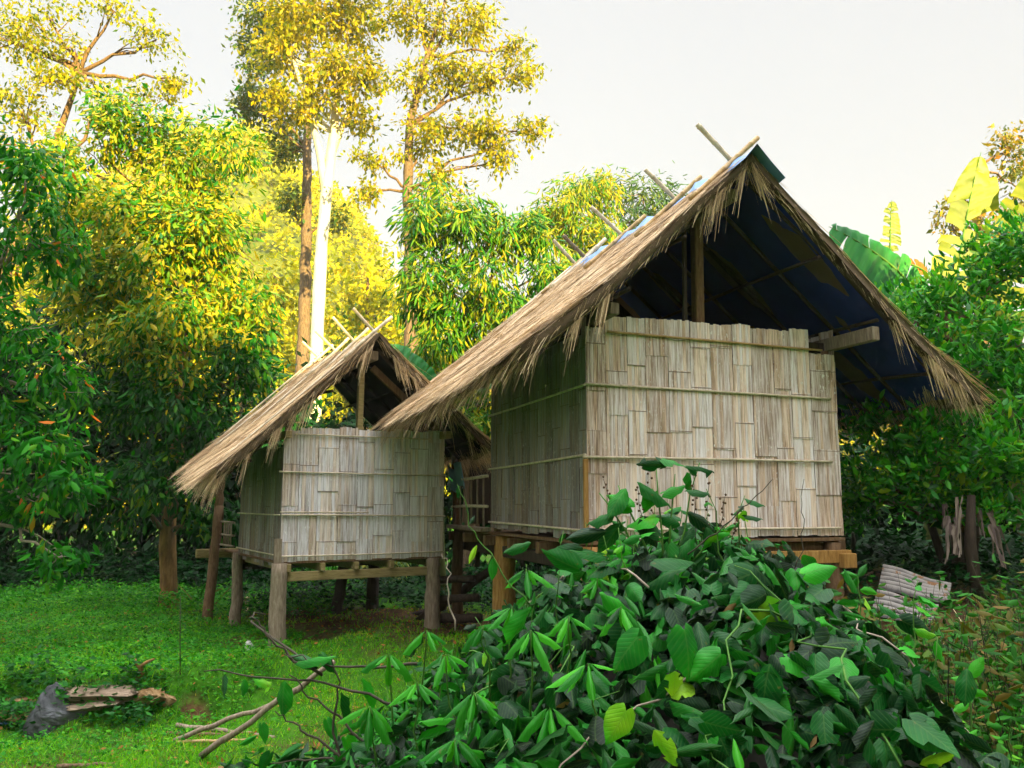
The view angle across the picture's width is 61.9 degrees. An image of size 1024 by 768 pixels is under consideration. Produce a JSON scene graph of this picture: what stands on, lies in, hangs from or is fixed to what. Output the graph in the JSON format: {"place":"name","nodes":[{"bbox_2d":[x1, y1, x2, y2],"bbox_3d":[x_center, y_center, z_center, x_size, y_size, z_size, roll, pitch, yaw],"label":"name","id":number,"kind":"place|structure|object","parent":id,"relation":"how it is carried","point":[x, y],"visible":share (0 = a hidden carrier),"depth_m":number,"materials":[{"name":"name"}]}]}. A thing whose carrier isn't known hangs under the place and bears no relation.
{"place":"outdoors","nodes":[
{"label":"outdoors","id":0,"kind":"place"},
{"bbox_2d":[0,720,20,723],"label":"water","id":1,"kind":"structure","parent":0,"point":[5,722],"depth_m":7.92,"materials":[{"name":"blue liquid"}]},
{"bbox_2d":[4,149,878,528],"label":"hill","id":2,"kind":"structure","parent":0,"point":[258,197],"depth_m":83.48,"materials":[{"name":"green plant"}]},
{"bbox_2d":[375,233,404,295],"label":"slim tree","id":3,"kind":"object","parent":2,"relation":"on","point":[396,253],"visible":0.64,"depth_m":51.41,"materials":[{"name":"white plant"}]},
{"bbox_2d":[2,118,1022,529],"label":"hillside wood","id":4,"kind":"object","parent":2,"relation":"on","point":[366,234],"visible":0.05,"depth_m":89.98,"materials":[{"name":"yellow plant"}]},
{"bbox_2d":[0,505,1023,767],"bbox_3d":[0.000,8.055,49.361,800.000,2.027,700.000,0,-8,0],"label":"ground","id":5,"kind":"structure","parent":0,"point":[192,695],"depth_m":8.66,"materials":[{"name":"green plant"}]},
{"bbox_2d":[6,708,31,721],"bbox_3d":[-4.527,3.116,8.014,0.404,0.129,0.186,0,-8,0],"label":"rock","id":6,"kind":"object","parent":5,"relation":"on","point":[8,719],"visible":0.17,"depth_m":7.95,"materials":[{"name":"brown stone"}]},
{"bbox_2d":[3,697,35,705],"bbox_3d":[-4.726,3.045,8.176,0.462,0.082,0.162,0,-8,0],"label":"rock","id":7,"kind":"object","parent":5,"relation":"on","point":[19,699],"visible":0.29,"depth_m":8.14,"materials":[{"name":"brown stone"}]},
{"bbox_2d":[0,323,80,585],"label":"shrub","id":8,"kind":"object","parent":5,"relation":"on","point":[3,530],"visible":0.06,"depth_m":17.18,"materials":[{"name":"green plant"}]},
{"bbox_2d":[0,209,83,450],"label":"hill tree","id":9,"kind":"object","parent":5,"relation":"on","point":[25,294],"visible":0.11,"depth_m":39.84,"materials":[{"name":"green plant"}]},
{"bbox_2d":[23,682,69,740],"bbox_3d":[-4.168,3.008,7.753,0.481,0.576,0.353,0,-8,0],"label":"rock","id":10,"kind":"object","parent":5,"relation":"on","point":[47,700],"visible":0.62,"depth_m":7.63,"materials":[{"name":"grey stone"}]},
{"bbox_2d":[0,115,113,596],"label":"fruit tree","id":11,"kind":"object","parent":5,"relation":"on","point":[13,506],"visible":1,"depth_m":10.10,"materials":[{"name":"green plant"}]},
{"bbox_2d":[40,704,87,724],"bbox_3d":[-4.019,2.962,7.667,0.397,0.169,0.211,0,-8,0],"label":"rock","id":12,"kind":"object","parent":5,"relation":"on","point":[55,716],"visible":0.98,"depth_m":7.59,"materials":[{"name":"grey stone"}]},
{"bbox_2d":[0,245,158,590],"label":"shrub","id":13,"kind":"object","parent":5,"relation":"on","point":[62,527],"visible":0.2,"depth_m":17.18,"materials":[{"name":"green plant"}]},
{"bbox_2d":[56,762,114,767],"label":"stick","id":14,"kind":"object","parent":5,"relation":"on","point":[65,765],"visible":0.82,"depth_m":6.63,"materials":[{"name":"wood"}]},
{"bbox_2d":[0,641,173,736],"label":"bank plants","id":15,"kind":"object","parent":5,"relation":"on","point":[23,704],"visible":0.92,"depth_m":7.88,"materials":[{"name":"green plant"}]},
{"bbox_2d":[66,699,122,710],"bbox_3d":[-3.806,2.923,7.777,0.531,0.106,0.293,3,-9,-22],"label":"split log","id":16,"kind":"object","parent":5,"relation":"on","point":[89,706],"visible":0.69,"depth_m":7.69,"materials":[{"name":"brown wood"}]},
{"bbox_2d":[64,685,137,701],"bbox_3d":[-3.767,2.853,7.864,0.669,0.166,0.338,2,-8,-15],"label":"split log","id":17,"kind":"object","parent":5,"relation":"on","point":[125,694],"visible":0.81,"depth_m":7.76,"materials":[{"name":"brown wood"}]},
{"bbox_2d":[0,0,204,301],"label":"airy tree","id":18,"kind":"object","parent":5,"relation":"on","point":[78,71],"visible":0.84,"depth_m":22.13,"materials":[{"name":"yellow plant"}]},
{"bbox_2d":[135,658,154,680],"bbox_3d":[-3.479,2.708,8.046,0.204,0.244,0.079,-3,-8,20],"label":"root","id":19,"kind":"object","parent":5,"relation":"on","point":[140,667],"visible":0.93,"depth_m":8.04,"materials":[{"name":"brown plant"}]},
{"bbox_2d":[1,75,292,608],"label":"broadleaf tree","id":20,"kind":"object","parent":5,"relation":"on","point":[189,247],"visible":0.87,"depth_m":13.45,"materials":[{"name":"green plant"}]},
{"bbox_2d":[133,688,166,705],"bbox_3d":[-3.373,2.895,7.917,0.304,0.218,0.316,-3,-9,22],"label":"rock","id":21,"kind":"object","parent":5,"relation":"on","point":[153,692],"visible":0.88,"depth_m":7.88,"materials":[{"name":"beige stone"}]},
{"bbox_2d":[0,536,307,594],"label":"undergrowth","id":22,"kind":"object","parent":5,"relation":"on","point":[104,560],"visible":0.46,"depth_m":16.02,"materials":[{"name":"green plant"}]},
{"bbox_2d":[163,693,176,706],"bbox_3d":[-3.237,2.957,7.986,0.165,0.140,0.127,-7,-11,42],"label":"rock","id":23,"kind":"object","parent":5,"relation":"on","point":[170,700],"visible":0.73,"depth_m":7.95,"materials":[{"name":"beige stone"}]},
{"bbox_2d":[180,603,180,674],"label":"dry stalk","id":24,"kind":"object","parent":5,"relation":"on","point":[180,638],"visible":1,"depth_m":8.30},
{"bbox_2d":[0,574,362,620],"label":"ground cover","id":25,"kind":"object","parent":5,"relation":"on","point":[83,592],"visible":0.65,"depth_m":13.39,"materials":[{"name":"green plant"}]},
{"bbox_2d":[59,202,318,585],"bbox_3d":[-6.792,0.960,17.916,5.779,9.558,3.732,0,-8,0],"label":"shrub","id":26,"kind":"object","parent":5,"relation":"on","point":[142,543],"visible":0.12,"depth_m":17.18,"materials":[{"name":"green plant"}]},
{"bbox_2d":[0,668,386,767],"bbox_3d":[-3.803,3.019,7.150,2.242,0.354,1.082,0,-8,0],"label":"ground cover","id":27,"kind":"object","parent":5,"relation":"on","point":[20,743],"visible":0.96,"depth_m":7.14,"materials":[{"name":"green plant"}]},
{"bbox_2d":[175,577,231,606],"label":"sword plant","id":28,"kind":"object","parent":5,"relation":"on","point":[201,592],"visible":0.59,"depth_m":13.69,"materials":[{"name":"green plant"}]},
{"bbox_2d":[165,731,248,735],"bbox_3d":[-2.687,3.083,7.523,0.721,0.048,0.048,0,-8,-2],"label":"stick","id":29,"kind":"object","parent":5,"relation":"on","point":[207,733],"visible":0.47,"depth_m":7.51,"materials":[{"name":"brown wood"}]},
{"bbox_2d":[176,738,245,743],"bbox_3d":[-2.518,3.007,7.189,0.580,0.070,0.044,4,-9,-24],"label":"stick","id":30,"kind":"object","parent":5,"relation":"on","point":[207,740],"visible":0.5,"depth_m":7.15,"materials":[{"name":"brown wood"}]},
{"bbox_2d":[173,704,277,742],"bbox_3d":[-2.323,2.757,6.978,1.135,0.467,0.059,-3,-9,23],"label":"stick","id":31,"kind":"object","parent":5,"relation":"on","point":[216,724],"visible":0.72,"depth_m":6.99,"materials":[{"name":"brown wood"}]},
{"bbox_2d":[175,723,275,737],"bbox_3d":[-2.567,3.104,7.635,0.991,0.091,0.055,-2,-8,14],"label":"stick","id":32,"kind":"object","parent":5,"relation":"on","point":[185,726],"visible":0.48,"depth_m":7.66,"materials":[{"name":"brown wood"}]},
{"bbox_2d":[136,355,315,585],"bbox_3d":[-6.115,2.133,18.575,4.816,6.301,3.431,0,-8,0],"label":"shrub","id":33,"kind":"object","parent":5,"relation":"on","point":[245,412],"visible":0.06,"depth_m":18.08,"materials":[{"name":"green plant"}]},
{"bbox_2d":[0,599,481,767],"bbox_3d":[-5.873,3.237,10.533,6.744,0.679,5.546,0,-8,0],"label":"ground cover","id":34,"kind":"object","parent":5,"relation":"on","point":[144,638],"visible":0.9,"depth_m":9.87,"materials":[{"name":"green plant"}]},
{"bbox_2d":[0,606,486,766],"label":"fallen leaves","id":35,"kind":"object","parent":5,"relation":"on","point":[315,730],"visible":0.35,"depth_m":9.54,"materials":[{"name":"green plant"}]},
{"bbox_2d":[228,585,258,610],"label":"sword plant","id":36,"kind":"object","parent":5,"relation":"on","point":[246,601],"visible":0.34,"depth_m":13.22,"materials":[{"name":"plant"}]},
{"bbox_2d":[245,641,252,650],"bbox_3d":[-3.048,3.026,9.908,0.114,0.162,0.077,4,-9,-28],"label":"pebble","id":37,"kind":"object","parent":5,"relation":"on","point":[248,642],"visible":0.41,"depth_m":9.88,"materials":[{"name":"white stone"}]},
{"bbox_2d":[193,293,309,493],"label":"hill tree","id":38,"kind":"object","parent":5,"relation":"on","point":[291,359],"visible":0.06,"depth_m":40.27,"materials":[{"name":"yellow plant"}]},
{"bbox_2d":[198,660,334,758],"bbox_3d":[-1.900,2.514,6.569,1.229,0.835,0.067,-3,-9,22],"label":"stick","id":39,"kind":"object","parent":5,"relation":"on","point":[213,746],"visible":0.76,"depth_m":6.58,"materials":[{"name":"brown wood"}]},
{"bbox_2d":[215,233,335,393],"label":"hill tree","id":40,"kind":"object","parent":5,"relation":"on","point":[290,304],"visible":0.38,"depth_m":41.22,"materials":[{"name":"yellow plant"}]},
{"bbox_2d":[221,0,355,373],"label":"tall tree","id":41,"kind":"object","parent":5,"relation":"on","point":[290,146],"visible":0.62,"depth_m":35.36,"materials":[{"name":"yellow plant"}]},
{"bbox_2d":[231,329,377,523],"bbox_3d":[-4.726,1.593,20.133,4.977,5.791,3.271,0,-8,0],"label":"shrub","id":42,"kind":"object","parent":5,"relation":"on","point":[331,423],"visible":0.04,"depth_m":19.89,"materials":[{"name":"green plant"}]},
{"bbox_2d":[267,566,366,598],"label":"bush","id":43,"kind":"object","parent":5,"relation":"on","point":[334,568],"visible":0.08,"depth_m":15.01,"materials":[{"name":"green plant"}]},
{"bbox_2d":[237,0,399,427],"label":"tall tree","id":44,"kind":"object","parent":5,"relation":"on","point":[313,18],"visible":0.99,"depth_m":31.06,"materials":[{"name":"yellow plant"}]},
{"bbox_2d":[168,307,490,648],"bbox_3d":[-2.583,1.321,11.956,4.415,4.352,3.625,5,-9,-30],"label":"bamboo hut","id":45,"kind":"object","parent":5,"relation":"on","point":[332,511],"visible":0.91,"depth_m":10.99,"materials":[{"name":"brown wood"}]},
{"bbox_2d":[439,575,475,583],"bbox_3d":[-0.801,2.578,11.254,0.656,0.142,0.111,-2,-8,17],"label":"log","id":46,"kind":"object","parent":45,"relation":"attached to","point":[460,579],"visible":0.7,"depth_m":11.19,"materials":[{"name":"brown wood"}]},
{"bbox_2d":[440,593,479,603],"bbox_3d":[-0.751,2.819,11.217,0.675,0.156,0.125,-2,-8,17],"label":"log","id":47,"kind":"object","parent":45,"relation":"attached to","point":[472,597],"visible":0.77,"depth_m":11.15,"materials":[{"name":"brown wood"}]},
{"bbox_2d":[322,313,403,429],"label":"hill tree","id":48,"kind":"object","parent":5,"relation":"on","point":[334,398],"visible":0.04,"depth_m":42.85,"materials":[{"name":"yellow plant"}]},
{"bbox_2d":[331,286,403,453],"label":"hill tree","id":49,"kind":"object","parent":5,"relation":"on","point":[353,333],"visible":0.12,"depth_m":43.36,"materials":[{"name":"yellow plant"}]},
{"bbox_2d":[310,233,426,427],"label":"hill tree","id":50,"kind":"object","parent":5,"relation":"on","point":[358,297],"visible":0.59,"depth_m":40.75,"materials":[{"name":"yellow plant"}]},
{"bbox_2d":[349,561,414,591],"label":"bush","id":51,"kind":"object","parent":5,"relation":"on","point":[401,564],"visible":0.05,"depth_m":15.40,"materials":[{"name":"green plant"}]},
{"bbox_2d":[321,409,449,577],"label":"shrub","id":52,"kind":"object","parent":5,"relation":"on","point":[365,424],"depth_m":19.18,"materials":[{"name":"green plant"}]},
{"bbox_2d":[226,560,567,614],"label":"undergrowth","id":53,"kind":"object","parent":5,"relation":"on","point":[401,590],"visible":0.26,"depth_m":13.66,"materials":[{"name":"green plant"}]},
{"bbox_2d":[354,299,479,402],"bbox_3d":[-4.207,1.018,39.917,6.904,11.828,4.504,0,-8,0],"label":"hill tree","id":54,"kind":"object","parent":5,"relation":"on","point":[388,324],"visible":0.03,"depth_m":39.77,"materials":[{"name":"yellow plant"}]},
{"bbox_2d":[411,607,446,615],"bbox_3d":[-1.786,3.529,12.739,1.768,0.557,0.114,-3,-8,20],"label":"log","id":55,"kind":"object","parent":5,"relation":"on","point":[419,612],"visible":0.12,"depth_m":12.56,"materials":[{"name":"brown wood"}]},
{"bbox_2d":[391,344,490,594],"bbox_3d":[-1.124,1.526,14.035,2.131,4.435,0.281,0,-8,-3],"label":"banana plant","id":56,"kind":"object","parent":5,"relation":"on","point":[416,360],"visible":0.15,"depth_m":14.30,"materials":[{"name":"green plant"}]},
{"bbox_2d":[336,0,561,352],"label":"tall tree","id":57,"kind":"object","parent":5,"relation":"on","point":[474,132],"visible":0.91,"depth_m":29.22,"materials":[{"name":"yellow plant"}]},
{"bbox_2d":[413,567,489,620],"bbox_3d":[-0.879,3.028,11.952,1.483,1.017,0.152,-4,-9,28],"label":"log","id":58,"kind":"object","parent":5,"relation":"on","point":[482,575],"visible":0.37,"depth_m":11.79,"materials":[{"name":"brown wood"}]},
{"bbox_2d":[440,613,482,623],"bbox_3d":[-0.762,3.055,11.126,0.800,0.165,0.130,-3,-9,22],"label":"log","id":59,"kind":"object","parent":5,"relation":"on","point":[461,618],"visible":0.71,"depth_m":11.03,"materials":[{"name":"brown wood"}]},
{"bbox_2d":[374,396,555,581],"bbox_3d":[-0.536,2.718,18.461,5.210,6.364,4.203,-4,-9,25],"label":"shrub","id":60,"kind":"object","parent":5,"relation":"on","point":[448,509],"visible":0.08,"depth_m":17.66,"materials":[{"name":"green plant"}]},
{"bbox_2d":[381,170,584,574],"bbox_3d":[-0.467,-0.195,16.883,4.894,8.676,2.738,0,-8,0],"label":"mango tree","id":61,"kind":"object","parent":5,"relation":"on","point":[426,299],"visible":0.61,"depth_m":16.91,"materials":[{"name":"green plant"}]},
{"bbox_2d":[507,163,642,277],"bbox_3d":[1.910,-0.824,23.228,4.207,11.293,3.392,0,-8,0],"label":"broadleaf tree","id":62,"kind":"object","parent":5,"relation":"on","point":[583,192],"visible":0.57,"depth_m":23.42,"materials":[{"name":"green plant"}]},
{"bbox_2d":[219,489,1023,767],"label":"vine mound","id":63,"kind":"object","parent":5,"relation":"on","point":[759,658],"visible":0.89,"depth_m":3.11,"materials":[{"name":"green plant"}]},
{"bbox_2d":[250,612,296,654],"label":"branch","id":64,"kind":"object","parent":63,"relation":"on","point":[276,640],"visible":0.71,"depth_m":6.65,"materials":[{"name":"wood"}]},
{"bbox_2d":[204,616,416,767],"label":"trailing vine","id":65,"kind":"object","parent":63,"relation":"on","point":[285,696],"visible":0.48,"depth_m":4.03,"materials":[{"name":"green plant"}]},
{"bbox_2d":[442,557,455,630],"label":"bare twig","id":66,"kind":"object","parent":63,"relation":"on","point":[448,598],"visible":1,"depth_m":3.71,"materials":[{"name":"brown wood"}]},
{"bbox_2d":[335,569,643,767],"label":"lance plant","id":67,"kind":"object","parent":63,"relation":"on","point":[369,721],"visible":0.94,"depth_m":3.20,"materials":[{"name":"green plant"}]},
{"bbox_2d":[449,477,531,640],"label":"vine shoot","id":68,"kind":"object","parent":63,"relation":"on","point":[493,566],"visible":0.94,"depth_m":3.73,"materials":[{"name":"green plant"}]},
{"bbox_2d":[556,457,749,584],"bbox_3d":[0.640,0.633,3.870,0.939,0.607,0.113,0,-8,0],"label":"seeding shrub","id":69,"kind":"object","parent":63,"relation":"on","point":[620,502],"visible":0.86,"depth_m":3.85,"materials":[{"name":"green plant"}]},
{"bbox_2d":[687,479,772,554],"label":"bare twig","id":70,"kind":"object","parent":63,"relation":"on","point":[702,542],"visible":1,"depth_m":3.74,"materials":[{"name":"brown wood"}]},
{"bbox_2d":[794,480,804,568],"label":"bare twig","id":71,"kind":"object","parent":63,"relation":"on","point":[802,530],"visible":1,"depth_m":3.75,"materials":[{"name":"brown wood"}]},
{"bbox_2d":[950,657,986,731],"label":"shoot","id":72,"kind":"object","parent":63,"relation":"on","point":[976,668],"visible":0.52,"depth_m":3.47,"materials":[{"name":"green plant"}]},
{"bbox_2d":[960,730,977,745],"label":"shoot","id":73,"kind":"object","parent":63,"relation":"on","point":[973,732],"visible":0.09,"depth_m":3.05,"materials":[{"name":"green plant"}]},
{"bbox_2d":[592,160,691,244],"bbox_3d":[4.181,-1.373,26.429,4.233,11.260,3.297,0,-8,0],"label":"broadleaf tree","id":74,"kind":"object","parent":5,"relation":"on","point":[646,211],"visible":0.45,"depth_m":26.53,"materials":[{"name":"green plant"}]},
{"bbox_2d":[368,123,1000,613],"bbox_3d":[1.494,0.602,10.275,6.051,5.816,5.475,3,-8,-19],"label":"bamboo hut","id":75,"kind":"object","parent":5,"relation":"on","point":[740,325],"visible":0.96,"depth_m":8.71,"materials":[{"name":"brown wood"}]},
{"bbox_2d":[448,462,464,492],"bbox_3d":[-0.781,1.306,11.919,0.126,0.429,0.603,3,-8,-19],"label":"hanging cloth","id":76,"kind":"object","parent":75,"relation":"hanging from","point":[456,474],"visible":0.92,"depth_m":11.82,"materials":[{"name":"teal fabric"}]},
{"bbox_2d":[812,506,939,574],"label":"shrub","id":77,"kind":"object","parent":5,"relation":"on","point":[854,542],"visible":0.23,"depth_m":10.82,"materials":[{"name":"green plant"}]},
{"bbox_2d":[829,223,941,561],"bbox_3d":[5.176,0.179,11.359,1.976,4.628,0.625,6,-10,-36],"label":"banana plant","id":78,"kind":"object","parent":5,"relation":"on","point":[877,261],"visible":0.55,"depth_m":11.42,"materials":[{"name":"green plant"}]},
{"bbox_2d":[880,201,900,298],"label":"banana plant","id":79,"kind":"object","parent":5,"relation":"on","point":[893,221],"visible":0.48,"depth_m":17.09,"materials":[{"name":"yellow plant"}]},
{"bbox_2d":[797,524,1023,610],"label":"undergrowth","id":80,"kind":"object","parent":5,"relation":"on","point":[918,562],"visible":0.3,"depth_m":9.58,"materials":[{"name":"green plant"}]},
{"bbox_2d":[878,564,950,604],"bbox_3d":[3.496,1.734,7.429,0.571,0.262,0.834,-4,-9,29],"label":"corrugated sheet","id":81,"kind":"object","parent":5,"relation":"on","point":[890,574],"visible":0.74,"depth_m":7.39,"materials":[{"name":"metal"}]},
{"bbox_2d":[808,551,1023,767],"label":"dry weeds","id":82,"kind":"object","parent":5,"relation":"on","point":[1003,656],"visible":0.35,"depth_m":4.47,"materials":[{"name":"green plant"}]},
{"bbox_2d":[839,564,876,614],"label":"shoot","id":83,"kind":"object","parent":82,"relation":"on","point":[862,570],"visible":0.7,"depth_m":4.50,"materials":[{"name":"green plant"}]},
{"bbox_2d":[870,590,938,626],"bbox_3d":[3.075,1.754,6.701,0.472,0.185,0.841,-4,-9,29],"label":"corrugated sheet","id":84,"kind":"object","parent":82,"relation":"on","point":[895,602],"visible":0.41,"depth_m":6.78,"materials":[{"name":"metal"}]},
{"bbox_2d":[838,407,1007,553],"bbox_3d":[5.647,2.006,13.959,5.050,4.336,3.968,0,-8,0],"label":"shrub","id":85,"kind":"object","parent":5,"relation":"on","point":[895,523],"visible":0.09,"depth_m":13.62,"materials":[{"name":"green plant"}]},
{"bbox_2d":[837,198,1023,580],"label":"citrus tree","id":86,"kind":"object","parent":5,"relation":"on","point":[915,454],"visible":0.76,"depth_m":9.50,"materials":[{"name":"green plant"}]},
{"bbox_2d":[875,512,1023,579],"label":"shrub","id":87,"kind":"object","parent":5,"relation":"on","point":[986,542],"visible":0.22,"depth_m":10.00,"materials":[{"name":"green plant"}]},
{"bbox_2d":[884,329,1023,543],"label":"shrub","id":88,"kind":"object","parent":5,"relation":"on","point":[1006,482],"visible":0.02,"depth_m":13.65,"materials":[{"name":"green plant"}]},
{"bbox_2d":[906,668,1023,767],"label":"green weeds","id":89,"kind":"object","parent":5,"relation":"on","point":[1008,735],"visible":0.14,"depth_m":3.75,"materials":[{"name":"green plant"}]},
{"bbox_2d":[931,153,998,447],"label":"banana plant","id":90,"kind":"object","parent":5,"relation":"on","point":[977,188],"visible":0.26,"depth_m":12.79,"materials":[{"name":"yellow plant"}]},
{"bbox_2d":[926,119,1023,402],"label":"broadleaf tree","id":91,"kind":"object","parent":5,"relation":"on","point":[1007,144],"visible":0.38,"depth_m":19.84,"materials":[{"name":"yellow plant"}]},
{"bbox_2d":[942,495,1012,603],"bbox_3d":[4.760,1.741,8.720,0.672,1.209,0.246,0,-8,0],"label":"withered banana","id":92,"kind":"object","parent":5,"relation":"on","point":[970,545],"visible":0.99,"depth_m":8.71,"materials":[{"name":"brown plant"}]},
{"bbox_2d":[943,601,1020,661],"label":"grassy weeds","id":93,"kind":"object","parent":5,"relation":"on","point":[988,626],"visible":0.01,"depth_m":7.21,"materials":[{"name":"green plant"}]},
{"bbox_2d":[975,176,1023,541],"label":"banana plant","id":94,"kind":"object","parent":5,"relation":"on","point":[1018,191],"visible":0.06,"depth_m":12.31,"materials":[{"name":"plant"}]},
{"bbox_2d":[0,0,1023,389],"label":"sky","id":95,"kind":"structure","parent":0,"point":[862,106],"materials":[{"name":"white"}]},
{"bbox_2d":[881,631,995,668],"bbox_3d":[3.500,2.505,7.224,1.800,0.849,2.600,0,-8,0],"label":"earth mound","id":96,"kind":"object","parent":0,"point":[950,642],"visible":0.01,"depth_m":7.39,"materials":[{"name":"brown soil"}]}
]}

